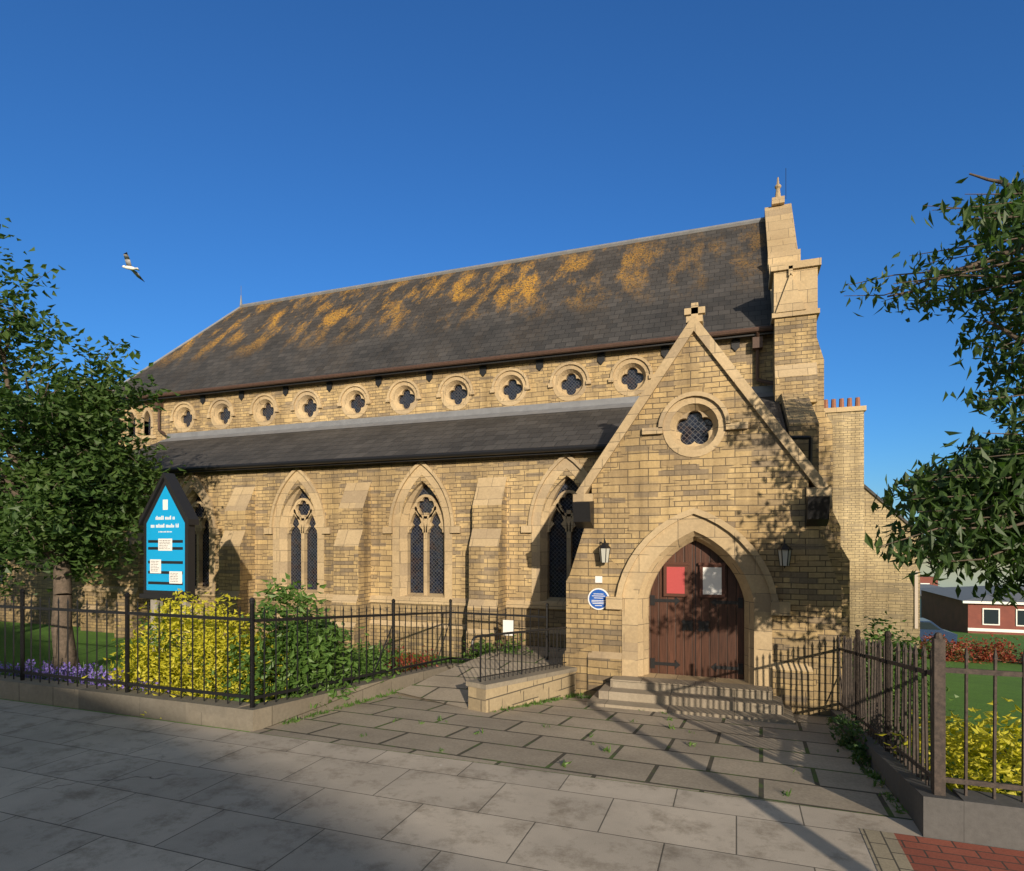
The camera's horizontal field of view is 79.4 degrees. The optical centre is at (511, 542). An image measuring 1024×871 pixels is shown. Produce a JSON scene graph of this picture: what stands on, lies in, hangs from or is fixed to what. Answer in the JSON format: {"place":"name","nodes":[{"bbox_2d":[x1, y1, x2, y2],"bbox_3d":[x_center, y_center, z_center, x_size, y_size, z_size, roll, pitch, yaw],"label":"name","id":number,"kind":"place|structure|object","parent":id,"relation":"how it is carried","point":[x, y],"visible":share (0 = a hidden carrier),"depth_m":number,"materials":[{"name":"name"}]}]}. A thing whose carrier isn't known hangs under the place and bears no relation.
{"place":"outdoors","nodes":[
{"label":"outdoors","id":0,"kind":"place"},
{"bbox_2d":[122,252,143,280],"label":"seagull","id":1,"kind":"object","parent":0,"point":[128,264],"visible":1,"depth_m":43.90,"materials":[{"name":"white"}]},
{"bbox_2d":[0,699,1004,870],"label":"pavement","id":2,"kind":"structure","parent":0,"point":[82,790],"depth_m":5.89,"materials":[{"name":"concrete"}]},
{"bbox_2d":[860,828,1023,870],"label":"brick paving","id":3,"kind":"structure","parent":2,"relation":"on","point":[888,851],"depth_m":5.11,"materials":[{"name":"red brick"}]},
{"bbox_2d":[0,621,1023,819],"bbox_3d":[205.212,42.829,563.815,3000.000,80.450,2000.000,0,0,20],"label":"ground","id":4,"kind":"structure","parent":0,"point":[980,692],"depth_m":17.55,"materials":[{"name":"green plant"}]},
{"bbox_2d":[0,550,84,626],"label":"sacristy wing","id":5,"kind":"structure","parent":4,"relation":"on","point":[36,583],"depth_m":23.12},
{"bbox_2d":[0,659,183,692],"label":"purple flowers","id":6,"kind":"object","parent":4,"relation":"on","point":[62,670],"visible":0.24,"depth_m":10.82,"materials":[{"name":"purple plant"}]},
{"bbox_2d":[0,218,193,672],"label":"tree","id":7,"kind":"object","parent":4,"relation":"on","point":[106,490],"depth_m":12.95,"materials":[{"name":"green plant"}]},
{"bbox_2d":[139,472,198,660],"bbox_3d":[-7.433,0.740,13.347,1.440,4.480,0.280,0,0,20],"label":"notice board","id":8,"kind":"object","parent":4,"relation":"on","point":[168,519],"visible":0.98,"depth_m":13.25,"materials":[{"name":"black painted wood"},{"name":"blue painted panel"},{"name":"white paper"}]},
{"bbox_2d":[82,588,296,718],"bbox_3d":[-5.123,1.711,10.118,3.519,1.888,2.120,0,0,20],"label":"yellow shrub","id":9,"kind":"object","parent":4,"relation":"on","point":[197,648],"visible":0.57,"depth_m":9.80,"materials":[{"name":"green plant"}]},
{"bbox_2d":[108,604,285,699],"bbox_3d":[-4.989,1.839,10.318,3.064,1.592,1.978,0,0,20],"label":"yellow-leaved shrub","id":10,"kind":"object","parent":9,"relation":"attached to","point":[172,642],"visible":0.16,"depth_m":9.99,"materials":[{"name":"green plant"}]},
{"bbox_2d":[0,663,460,731],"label":"kerb","id":11,"kind":"structure","parent":4,"relation":"on","point":[235,715],"depth_m":9.45,"materials":[{"name":"stone"}]},
{"bbox_2d":[0,588,548,707],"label":"black fence","id":12,"kind":"object","parent":11,"relation":"on","point":[508,625],"visible":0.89,"depth_m":9.83,"materials":[{"name":"metal"}]},
{"bbox_2d":[205,573,371,710],"bbox_3d":[-3.745,1.617,10.393,2.237,2.191,2.956,0,0,20],"label":"green shrub","id":13,"kind":"object","parent":4,"relation":"on","point":[323,658],"visible":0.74,"depth_m":10.01,"materials":[{"name":"green plant"}]},
{"bbox_2d":[85,452,601,627],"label":"aisle wall","id":14,"kind":"structure","parent":4,"relation":"on","point":[524,475],"depth_m":17.21,"materials":[{"name":"stone"}]},
{"bbox_2d":[324,638,415,689],"bbox_3d":[-3.012,2.469,12.461,1.838,0.981,3.332,0,0,20],"label":"green shrub","id":15,"kind":"object","parent":4,"relation":"on","point":[370,663],"visible":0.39,"depth_m":12.16,"materials":[{"name":"green plant"}]},
{"bbox_2d":[384,639,438,673],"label":"red shrub flowers","id":16,"kind":"object","parent":4,"relation":"on","point":[420,659],"visible":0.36,"depth_m":14.01,"materials":[{"name":"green plant"}]},
{"bbox_2d":[81,177,849,715],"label":"church","id":17,"kind":"structure","parent":4,"relation":"on","point":[755,279],"depth_m":18.40,"materials":[{"name":"stone"}]},
{"bbox_2d":[116,334,772,449],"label":"nave walls","id":18,"kind":"structure","parent":17,"relation":"on","point":[742,358],"depth_m":20.53,"materials":[{"name":"stone"}]},
{"bbox_2d":[396,645,576,712],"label":"access ramp","id":19,"kind":"structure","parent":4,"relation":"on","point":[462,685],"depth_m":11.67,"materials":[{"name":"beige stone"}]},
{"bbox_2d":[471,626,566,681],"bbox_3d":[0.204,2.032,11.324,0.044,0.949,2.767,0,0,40],"label":"ramp handrail","id":20,"kind":"object","parent":19,"relation":"on","point":[508,633],"visible":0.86,"depth_m":11.28,"materials":[{"name":"black metal"}]},
{"bbox_2d":[456,633,548,663],"bbox_3d":[-0.331,2.640,14.910,2.412,0.943,1.333,0,0,20],"label":"shrub row","id":21,"kind":"object","parent":4,"relation":"on","point":[493,650],"visible":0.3,"depth_m":14.89,"materials":[{"name":"plant"}]},
{"bbox_2d":[592,332,807,663],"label":"porch front wall","id":22,"kind":"structure","parent":4,"relation":"on","point":[750,484],"depth_m":11.49,"materials":[{"name":"beige stone"}]},
{"bbox_2d":[588,576,608,609],"bbox_3d":[1.714,1.002,12.194,0.430,0.665,0.030,0,0,20],"label":"blue plaque","id":23,"kind":"object","parent":22,"relation":"attached to","point":[596,598],"visible":0.95,"depth_m":12.19,"materials":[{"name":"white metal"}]},
{"bbox_2d":[598,538,610,564],"bbox_3d":[1.814,0.180,11.992,0.255,0.520,0.342,0,0,44],"label":"lantern","id":24,"kind":"object","parent":22,"relation":"attached to","point":[604,547],"visible":1,"depth_m":11.91,"materials":[{"name":"black metal"}]},
{"bbox_2d":[649,540,743,679],"bbox_3d":[3.565,1.264,11.973,1.831,2.673,0.160,0,0,20],"label":"porch door","id":25,"kind":"structure","parent":22,"relation":"attached to","point":[696,612],"depth_m":11.97,"materials":[{"name":"brown wood"}]},
{"bbox_2d":[776,539,792,567],"bbox_3d":[4.830,0.200,10.894,0.255,0.520,0.342,0,0,44],"label":"lantern","id":26,"kind":"object","parent":22,"relation":"attached to","point":[784,550],"visible":1,"depth_m":10.81,"materials":[{"name":"black metal"}]},
{"bbox_2d":[824,397,919,657],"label":"chimney wall","id":27,"kind":"structure","parent":4,"relation":"on","point":[880,586],"depth_m":26.30,"materials":[{"name":"brick"}]},
{"bbox_2d":[842,611,958,742],"bbox_3d":[6.632,2.349,10.893,2.217,2.273,1.832,0,0,20],"label":"shrub","id":28,"kind":"object","parent":4,"relation":"on","point":[873,636],"visible":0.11,"depth_m":10.71,"materials":[{"name":"green plant"}]},
{"bbox_2d":[831,710,1023,850],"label":"kerb","id":29,"kind":"structure","parent":4,"relation":"on","point":[976,817],"depth_m":5.39,"materials":[{"name":"grey concrete"}]},
{"bbox_2d":[920,574,937,585],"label":"distant building","id":30,"kind":"structure","parent":4,"relation":"on","point":[926,580],"depth_m":102.55,"materials":[{"name":"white brick"}]},
{"bbox_2d":[920,584,939,617],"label":"distant building","id":31,"kind":"structure","parent":4,"relation":"on","point":[927,586],"depth_m":80.96,"materials":[{"name":"blue"}]},
{"bbox_2d":[838,629,1023,802],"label":"rusty fence","id":32,"kind":"object","parent":4,"relation":"on","point":[860,703],"visible":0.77,"depth_m":6.29,"materials":[{"name":"metal"}]},
{"bbox_2d":[920,632,948,658],"bbox_3d":[17.727,4.483,27.054,2.390,1.172,2.023,0,0,20],"label":"red hedge","id":33,"kind":"object","parent":4,"relation":"on","point":[925,640],"visible":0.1,"depth_m":27.08,"materials":[{"name":"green plant"}]},
{"bbox_2d":[920,618,957,644],"bbox_3d":[23.333,5.215,36.203,4.300,1.450,1.800,0,0,20],"label":"parked car","id":34,"kind":"object","parent":4,"relation":"on","point":[927,627],"visible":0.19,"depth_m":35.10,"materials":[{"name":"blue paint"}]},
{"bbox_2d":[876,697,1021,795],"bbox_3d":[5.564,2.121,6.140,3.420,1.071,2.279,0,0,20],"label":"yellow shrub","id":35,"kind":"object","parent":4,"relation":"on","point":[980,740],"visible":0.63,"depth_m":6.36,"materials":[{"name":"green plant"}]},
{"bbox_2d":[928,635,992,663],"bbox_3d":[19.048,4.511,26.095,2.528,1.105,2.098,0,0,-38],"label":"red hedge","id":36,"kind":"object","parent":4,"relation":"on","point":[950,654],"visible":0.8,"depth_m":25.89,"materials":[{"name":"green plant"}]},
{"bbox_2d":[920,584,1023,634],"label":"brick building","id":37,"kind":"structure","parent":4,"relation":"on","point":[946,608],"depth_m":52.33,"materials":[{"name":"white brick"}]},
{"bbox_2d":[969,633,1022,663],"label":"red hedge","id":38,"kind":"object","parent":4,"relation":"on","point":[1007,656],"visible":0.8,"depth_m":25.72,"materials":[{"name":"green plant"}]},
{"bbox_2d":[989,182,1023,237],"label":"tree","id":39,"kind":"object","parent":4,"relation":"on","point":[992,187],"depth_m":7.23,"materials":[{"name":"green plant"}]},
{"bbox_2d":[847,173,1023,587],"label":"tree boughs","id":40,"kind":"object","parent":39,"relation":"attached to","point":[1012,335],"visible":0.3,"depth_m":7.65,"materials":[{"name":"plant"}]},
{"bbox_2d":[840,170,1023,610],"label":"tree leaves","id":41,"kind":"object","parent":40,"relation":"attached to","point":[990,234],"visible":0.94,"depth_m":7.19,"materials":[{"name":"green plant"}]},
{"bbox_3d":[-15.998,-0.915,17.949,7.017,8.187,5.963,0,0,20],"label":"tree trunk","id":42,"kind":"object","parent":4,"relation":"on","visible":0},
{"bbox_2d":[0,358,121,602],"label":"tree","id":43,"kind":"object","parent":42,"relation":"on","point":[16,559],"visible":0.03,"depth_m":18.15,"materials":[{"name":"green plant"}]},
{"bbox_2d":[0,0,1023,539],"label":"sky","id":44,"kind":"structure","parent":0,"point":[255,150],"materials":[{"name":"blue"}]},
{"bbox_2d":[251,693,911,819],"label":"forecourt paving","id":45,"kind":"structure","parent":0,"point":[759,760],"depth_m":8.29,"materials":[{"name":"stone"}]},
{"bbox_2d":[279,688,907,813],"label":"grass tufts","id":46,"kind":"object","parent":45,"relation":"on","point":[874,775],"visible":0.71,"depth_m":9.29,"materials":[{"name":"green plant"}]},
{"bbox_2d":[586,676,795,724],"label":"porch steps","id":47,"kind":"structure","parent":45,"relation":"on","point":[727,700],"depth_m":10.97,"materials":[{"name":"beige stone"}]},
{"bbox_2d":[826,713,876,767],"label":"weeds","id":48,"kind":"object","parent":45,"relation":"on","point":[848,740],"visible":0.89,"depth_m":8.18,"materials":[{"name":"green plant"}]},
{"bbox_2d":[920,546,1022,586],"bbox_3d":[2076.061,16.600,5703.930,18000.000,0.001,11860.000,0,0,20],"label":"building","id":49,"kind":"structure","parent":0,"point":[951,580],"depth_m":291.02,"materials":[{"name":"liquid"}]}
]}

